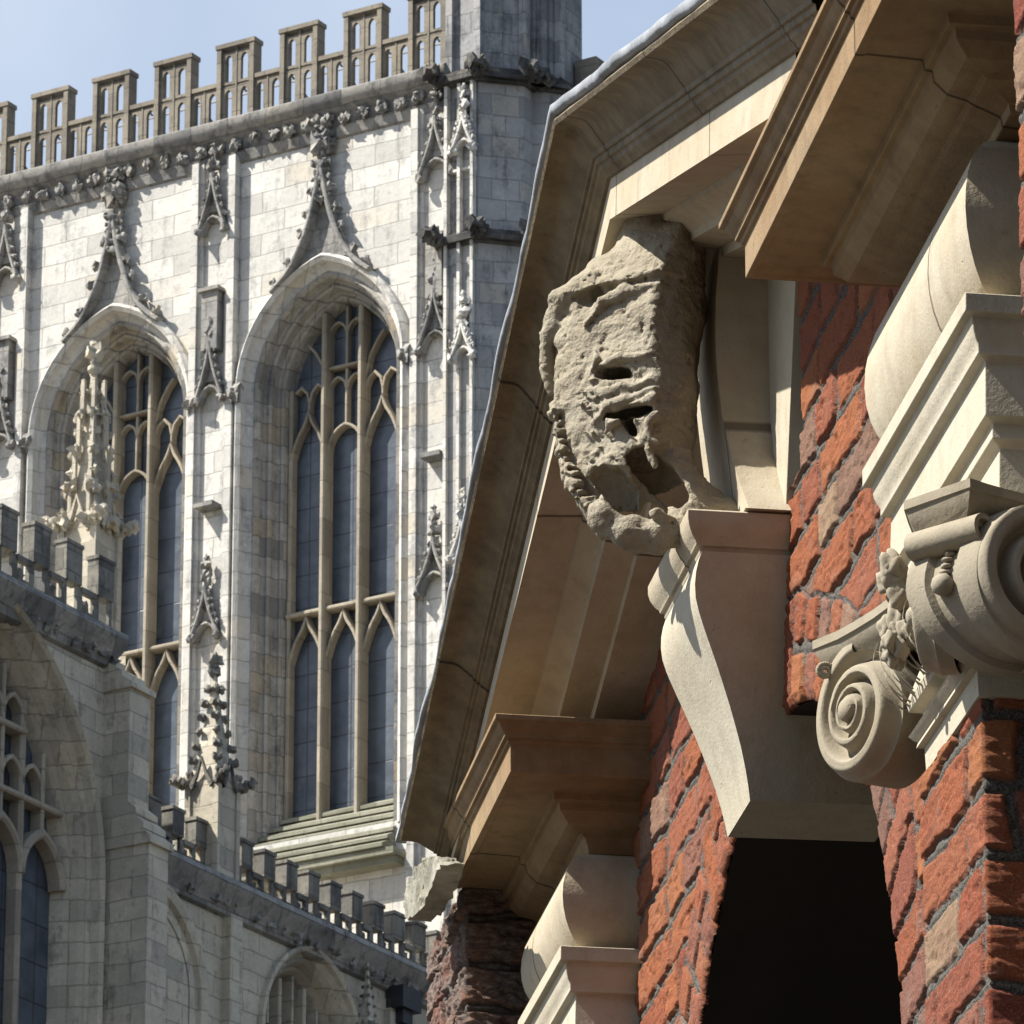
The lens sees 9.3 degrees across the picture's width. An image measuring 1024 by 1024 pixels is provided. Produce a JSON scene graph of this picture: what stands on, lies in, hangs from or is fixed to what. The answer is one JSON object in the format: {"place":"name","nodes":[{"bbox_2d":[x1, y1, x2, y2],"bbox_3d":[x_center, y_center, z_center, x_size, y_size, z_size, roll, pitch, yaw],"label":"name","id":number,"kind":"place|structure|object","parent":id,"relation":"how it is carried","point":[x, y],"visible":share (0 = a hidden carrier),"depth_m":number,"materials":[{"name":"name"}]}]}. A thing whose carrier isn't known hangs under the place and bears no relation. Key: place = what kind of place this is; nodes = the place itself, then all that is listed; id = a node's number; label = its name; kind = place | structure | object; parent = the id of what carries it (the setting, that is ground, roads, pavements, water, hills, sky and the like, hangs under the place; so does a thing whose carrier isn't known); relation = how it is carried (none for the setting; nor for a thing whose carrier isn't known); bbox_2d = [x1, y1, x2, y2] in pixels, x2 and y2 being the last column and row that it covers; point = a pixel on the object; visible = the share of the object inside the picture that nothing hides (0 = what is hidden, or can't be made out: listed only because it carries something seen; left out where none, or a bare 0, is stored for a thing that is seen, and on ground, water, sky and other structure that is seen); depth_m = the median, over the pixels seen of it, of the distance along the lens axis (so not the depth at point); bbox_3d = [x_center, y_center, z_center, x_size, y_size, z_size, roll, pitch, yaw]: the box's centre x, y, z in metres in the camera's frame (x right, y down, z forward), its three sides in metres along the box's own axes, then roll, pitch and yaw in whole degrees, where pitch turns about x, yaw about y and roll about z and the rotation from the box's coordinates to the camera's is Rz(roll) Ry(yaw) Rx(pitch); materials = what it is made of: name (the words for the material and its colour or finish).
{"place":"outdoors","nodes":[
{"label":"outdoors","id":0,"kind":"place"},
{"bbox_2d":[0,0,603,1023],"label":"cathedral","id":1,"kind":"structure","parent":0,"point":[246,366],"depth_m":109.95,"materials":[{"name":"stone"}]},
{"bbox_2d":[0,602,105,1023],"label":"aisle window","id":2,"kind":"structure","parent":1,"relation":"in","point":[53,867],"depth_m":96.26,"materials":[{"name":"stone"}]},
{"bbox_2d":[18,166,194,849],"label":"window","id":3,"kind":"structure","parent":1,"relation":"in","point":[144,363],"depth_m":112.96,"materials":[{"name":"stone"}]},
{"bbox_2d":[258,946,359,1023],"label":"aisle window","id":4,"kind":"structure","parent":1,"relation":"in","point":[297,989],"depth_m":101.87,"materials":[{"name":"stone"}]},
{"bbox_2d":[226,112,409,891],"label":"window","id":5,"kind":"structure","parent":1,"relation":"in","point":[319,393],"depth_m":109.91,"materials":[{"name":"stone"}]},
{"bbox_2d":[0,0,683,172],"label":"sky","id":6,"kind":"structure","parent":0,"point":[45,45],"materials":[{"name":"blue"}]},
{"bbox_2d":[395,0,1023,1023],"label":"brick building","id":7,"kind":"structure","parent":0,"point":[757,756],"depth_m":8.05,"materials":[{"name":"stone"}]},
{"bbox_2d":[539,215,737,556],"bbox_3d":[0.186,-0.171,8.271,0.284,0.528,0.179,3,-21,-8],"label":"grotesque head","id":8,"kind":"object","parent":7,"relation":"attached to","point":[624,321],"visible":0.94,"depth_m":8.24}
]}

